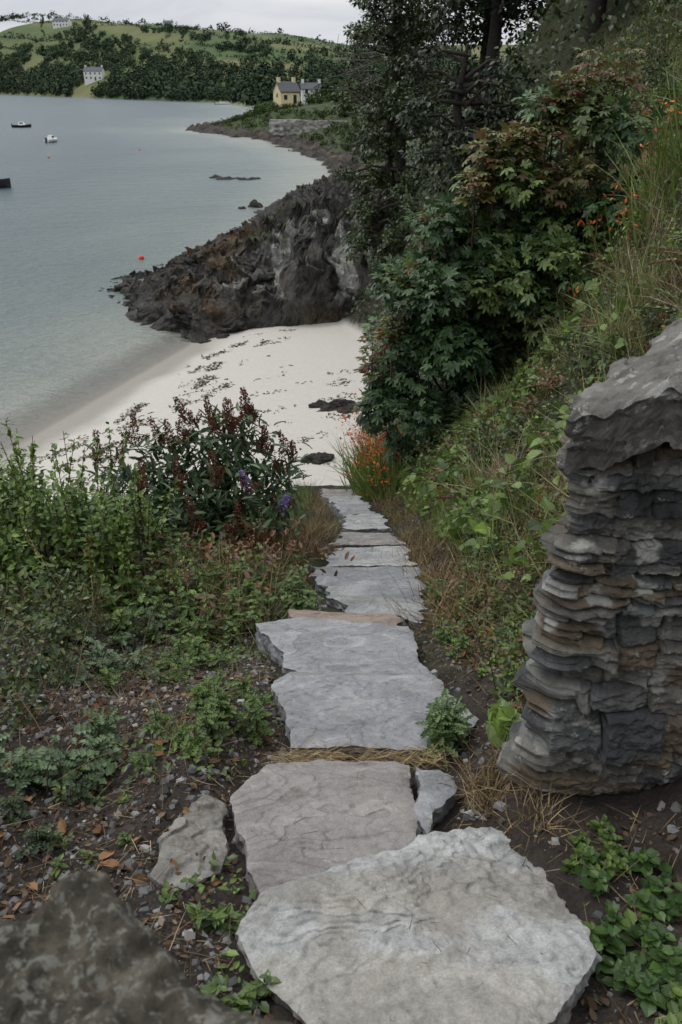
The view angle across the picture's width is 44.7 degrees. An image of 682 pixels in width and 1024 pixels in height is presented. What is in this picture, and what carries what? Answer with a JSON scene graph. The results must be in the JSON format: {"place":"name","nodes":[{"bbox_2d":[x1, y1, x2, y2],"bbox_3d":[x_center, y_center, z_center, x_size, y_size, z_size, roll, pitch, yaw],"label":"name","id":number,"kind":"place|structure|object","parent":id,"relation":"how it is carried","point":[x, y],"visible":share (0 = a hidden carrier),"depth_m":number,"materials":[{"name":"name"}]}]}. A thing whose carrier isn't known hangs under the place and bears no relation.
{"place":"outdoors","nodes":[
{"label":"outdoors","id":0,"kind":"place"},
{"bbox_2d":[0,94,331,440],"bbox_3d":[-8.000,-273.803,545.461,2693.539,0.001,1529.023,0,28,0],"label":"sea water","id":1,"kind":"structure","parent":0,"point":[97,201],"depth_m":63.48,"materials":[{"name":"grey liquid"}]},
{"bbox_2d":[0,164,10,187],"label":"sailing boat","id":2,"kind":"object","parent":1,"relation":"on","point":[5,183],"visible":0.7,"depth_m":77.71,"materials":[{"name":"paint"}]},
{"bbox_2d":[11,122,30,127],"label":"motor boat","id":3,"kind":"object","parent":1,"relation":"on","point":[21,124],"visible":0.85,"depth_m":176.42,"materials":[{"name":"paint"}]},
{"bbox_2d":[44,135,56,142],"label":"motor boat","id":4,"kind":"object","parent":1,"relation":"on","point":[50,138],"visible":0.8,"depth_m":134.28,"materials":[{"name":"white paint"}]},
{"bbox_2d":[214,101,229,104],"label":"motor boat","id":5,"kind":"object","parent":1,"relation":"on","point":[222,103],"visible":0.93,"depth_m":339.62,"materials":[{"name":"white paint"}]},
{"bbox_2d":[0,0,545,44],"label":"sky","id":6,"kind":"structure","parent":0,"point":[327,19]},
{"bbox_2d":[185,112,374,180],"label":"rocky shore","id":7,"kind":"structure","parent":0,"point":[305,146],"depth_m":123.88,"materials":[{"name":"grey stone"}]},
{"bbox_2d":[269,119,347,134],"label":"stone sea wall","id":8,"kind":"structure","parent":7,"relation":"on","point":[286,126],"depth_m":137.47,"materials":[{"name":"grey stone"}]},
{"bbox_2d":[0,0,681,1023],"bbox_3d":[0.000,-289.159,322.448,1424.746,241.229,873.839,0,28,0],"label":"ground","id":9,"kind":"structure","parent":0,"point":[304,356],"depth_m":9.16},
{"bbox_2d":[52,19,71,28],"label":"walls","id":10,"kind":"structure","parent":9,"relation":"on","point":[68,23],"depth_m":688.33,"materials":[{"name":"white paint"}]},
{"bbox_2d":[52,18,68,20],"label":"roof front","id":11,"kind":"structure","parent":10,"relation":"on","point":[60,19],"depth_m":687.64,"materials":[{"name":"stone"}]},
{"bbox_2d":[83,69,104,85],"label":"walls","id":12,"kind":"structure","parent":9,"relation":"on","point":[88,80],"depth_m":489.93,"materials":[{"name":"white paint"}]},
{"bbox_2d":[83,67,102,70],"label":"roof front","id":13,"kind":"structure","parent":12,"relation":"on","point":[92,68],"depth_m":489.11,"materials":[{"name":"stone"}]},
{"bbox_2d":[0,417,237,795],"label":"bramble bush","id":14,"kind":"object","parent":9,"relation":"on","point":[52,527],"visible":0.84,"depth_m":4.96,"materials":[{"name":"green plant"}]},
{"bbox_2d":[0,493,324,650],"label":"slope foliage","id":15,"kind":"object","parent":9,"relation":"on","point":[207,606],"visible":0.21,"depth_m":5.13,"materials":[{"name":"green plant"}]},
{"bbox_2d":[149,793,229,889],"bbox_3d":[-0.406,0.973,2.369,0.204,0.352,0.520,0,28,0],"label":"flat stone","id":16,"kind":"object","parent":9,"relation":"on","point":[210,819],"visible":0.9,"depth_m":2.27,"materials":[{"name":"stone"}]},
{"bbox_2d":[79,386,311,557],"bbox_3d":[-1.280,-0.129,7.105,2.061,1.871,1.728,0,28,0],"label":"buddleia bush","id":17,"kind":"object","parent":9,"relation":"on","point":[216,501],"visible":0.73,"depth_m":6.90,"materials":[{"name":"green plant"}]},
{"bbox_2d":[38,328,352,492],"bbox_3d":[-3.783,-3.845,25.141,8.417,1.427,15.031,0,28,0],"label":"seaweed","id":18,"kind":"object","parent":9,"relation":"on","point":[195,385],"visible":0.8,"depth_m":24.26,"materials":[{"name":"black plant"}]},
{"bbox_2d":[209,174,262,208],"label":"reef rocks","id":19,"kind":"object","parent":9,"relation":"on","point":[253,203],"visible":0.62,"depth_m":84.08,"materials":[{"name":"grey stone"}]},
{"bbox_2d":[95,173,384,342],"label":"rocky headland","id":20,"kind":"structure","parent":9,"relation":"on","point":[281,262],"depth_m":34.37,"materials":[{"name":"grey stone"}]},
{"bbox_2d":[340,188,422,286],"bbox_3d":[1.498,-9.799,30.241,3.112,3.552,3.569,0,28,0],"label":"oak tree","id":21,"kind":"object","parent":20,"relation":"on","point":[376,216],"visible":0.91,"depth_m":29.92,"materials":[{"name":"green plant"}]},
{"bbox_2d":[0,10,539,166],"bbox_3d":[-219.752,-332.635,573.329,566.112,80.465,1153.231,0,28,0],"label":"distant woodland","id":22,"kind":"object","parent":9,"relation":"on","point":[147,82],"visible":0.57,"depth_m":437.99,"materials":[{"name":"green plant"}]},
{"bbox_2d":[198,333,356,464],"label":"beach rocks","id":23,"kind":"object","parent":9,"relation":"on","point":[320,458],"visible":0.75,"depth_m":21.98,"materials":[{"name":"grey stone"}]},
{"bbox_2d":[272,77,300,106],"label":"yellow cottage","id":24,"kind":"structure","parent":9,"relation":"on","point":[285,92],"depth_m":211.05,"materials":[{"name":"stone"}]},
{"bbox_2d":[293,95,296,103],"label":"door","id":25,"kind":"structure","parent":24,"relation":"in","point":[294,96],"depth_m":211.75,"materials":[{"name":"black wood"}]},
{"bbox_2d":[300,79,321,103],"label":"white cottage","id":26,"kind":"structure","parent":9,"relation":"on","point":[307,87],"depth_m":247.98,"materials":[{"name":"paint"}]},
{"bbox_2d":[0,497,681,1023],"bbox_3d":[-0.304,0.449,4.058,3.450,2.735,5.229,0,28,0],"label":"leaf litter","id":27,"kind":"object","parent":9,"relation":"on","point":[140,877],"visible":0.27,"depth_m":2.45,"materials":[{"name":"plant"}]},
{"bbox_2d":[0,431,681,1023],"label":"gravel","id":28,"kind":"structure","parent":9,"relation":"on","point":[190,933],"depth_m":2.56,"materials":[{"name":"grey stone"}]},
{"bbox_2d":[0,530,681,1023],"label":"path weeds","id":29,"kind":"object","parent":9,"relation":"on","point":[446,722],"visible":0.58,"depth_m":2.77,"materials":[{"name":"green plant"}]},
{"bbox_2d":[307,30,386,193],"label":"bare branches","id":30,"kind":"object","parent":9,"relation":"on","point":[366,60],"visible":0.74,"depth_m":36.08,"materials":[{"name":"brown plant"}]},
{"bbox_2d":[23,171,681,867],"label":"dry grass","id":31,"kind":"structure","parent":9,"relation":"on","point":[423,559],"depth_m":5.04,"materials":[{"name":"brown plant"}]},
{"bbox_2d":[135,444,569,709],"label":"red docks","id":32,"kind":"object","parent":9,"relation":"on","point":[484,639],"visible":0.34,"depth_m":5.34,"materials":[{"name":"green plant"}]},
{"bbox_2d":[330,78,443,236],"bbox_3d":[1.877,-13.617,33.298,4.625,6.705,4.722,0,28,0],"label":"oak tree","id":33,"kind":"object","parent":9,"relation":"on","point":[383,178],"visible":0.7,"depth_m":32.76,"materials":[{"name":"green plant"}]},
{"bbox_2d":[339,0,456,166],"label":"oak tree","id":34,"kind":"object","parent":9,"relation":"on","point":[419,85],"visible":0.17,"depth_m":52.30,"materials":[{"name":"green plant"}]},
{"bbox_2d":[326,0,474,218],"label":"oak tree","id":35,"kind":"object","parent":9,"relation":"on","point":[396,33],"visible":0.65,"depth_m":38.00,"materials":[{"name":"green plant"}]},
{"bbox_2d":[230,488,601,1023],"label":"stone steps","id":36,"kind":"structure","parent":9,"relation":"on","point":[315,937],"depth_m":2.14,"materials":[{"name":"stone"}]},
{"bbox_2d":[175,0,681,612],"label":"bank grass","id":37,"kind":"structure","parent":9,"relation":"on","point":[627,324],"depth_m":8.01,"materials":[{"name":"green plant"}]},
{"bbox_2d":[393,39,555,195],"bbox_3d":[3.964,-10.892,24.620,4.972,5.434,5.456,0,28,0],"label":"oak tree","id":38,"kind":"object","parent":9,"relation":"on","point":[463,84],"visible":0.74,"depth_m":23.86,"materials":[{"name":"green plant"}]},
{"bbox_2d":[462,809,486,820],"bbox_3d":[0.416,0.916,2.440,0.091,0.143,0.092,24,36,38],"label":"flat stone","id":39,"kind":"object","parent":9,"relation":"on","point":[467,814],"visible":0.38,"depth_m":2.41,"materials":[{"name":"stone"}]},
{"bbox_2d":[417,0,545,107],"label":"oak tree","id":40,"kind":"object","parent":9,"relation":"on","point":[484,25],"visible":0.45,"depth_m":42.37,"materials":[{"name":"green plant"}]},
{"bbox_2d":[418,0,554,108],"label":"oak tree","id":41,"kind":"object","parent":9,"relation":"on","point":[497,14],"visible":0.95,"depth_m":32.55,"materials":[{"name":"green plant"}]},
{"bbox_2d":[308,20,681,503],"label":"crocosmia flowers","id":42,"kind":"object","parent":9,"relation":"on","point":[372,470],"visible":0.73,"depth_m":11.59,"materials":[{"name":"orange plant"}]},
{"bbox_2d":[351,47,671,466],"bbox_3d":[2.436,-3.185,11.613,4.582,5.800,3.387,0,28,0],"label":"sycamore sapling","id":43,"kind":"object","parent":9,"relation":"on","point":[442,327],"visible":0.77,"depth_m":10.71,"materials":[{"name":"green plant"}]},
{"bbox_2d":[342,0,681,377],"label":"woodland undergrowth","id":44,"kind":"object","parent":9,"relation":"on","point":[613,19],"visible":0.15,"depth_m":25.72,"materials":[{"name":"green plant"}]},
{"bbox_2d":[361,0,681,698],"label":"bank foliage","id":45,"kind":"object","parent":9,"relation":"on","point":[468,524],"visible":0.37,"depth_m":8.45,"materials":[{"name":"green plant"}]},
{"bbox_2d":[496,435,681,795],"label":"slate stone wall","id":46,"kind":"structure","parent":9,"relation":"on","point":[597,681],"depth_m":2.10,"materials":[{"name":"grey stone"}]},
{"bbox_2d":[564,318,681,473],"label":"coping stone","id":47,"kind":"object","parent":46,"relation":"on","point":[627,408],"visible":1,"depth_m":1.84,"materials":[{"name":"grey stone"}]},
{"bbox_2d":[579,0,606,46],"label":"oak tree","id":48,"kind":"object","parent":9,"relation":"on","point":[592,8],"visible":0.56,"depth_m":22.20,"materials":[{"name":"brown plant"}]},
{"bbox_3d":[-0.488,1.151,0.715,1.077,1.106,0.948,0,28,0],"label":"slate stone wall","id":49,"kind":"object","parent":9,"relation":"on","visible":0},
{"bbox_2d":[0,871,291,1023],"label":"coping stone","id":50,"kind":"object","parent":49,"relation":"on","point":[81,947],"visible":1,"depth_m":0.75,"materials":[{"name":"grey stone"}]}
]}

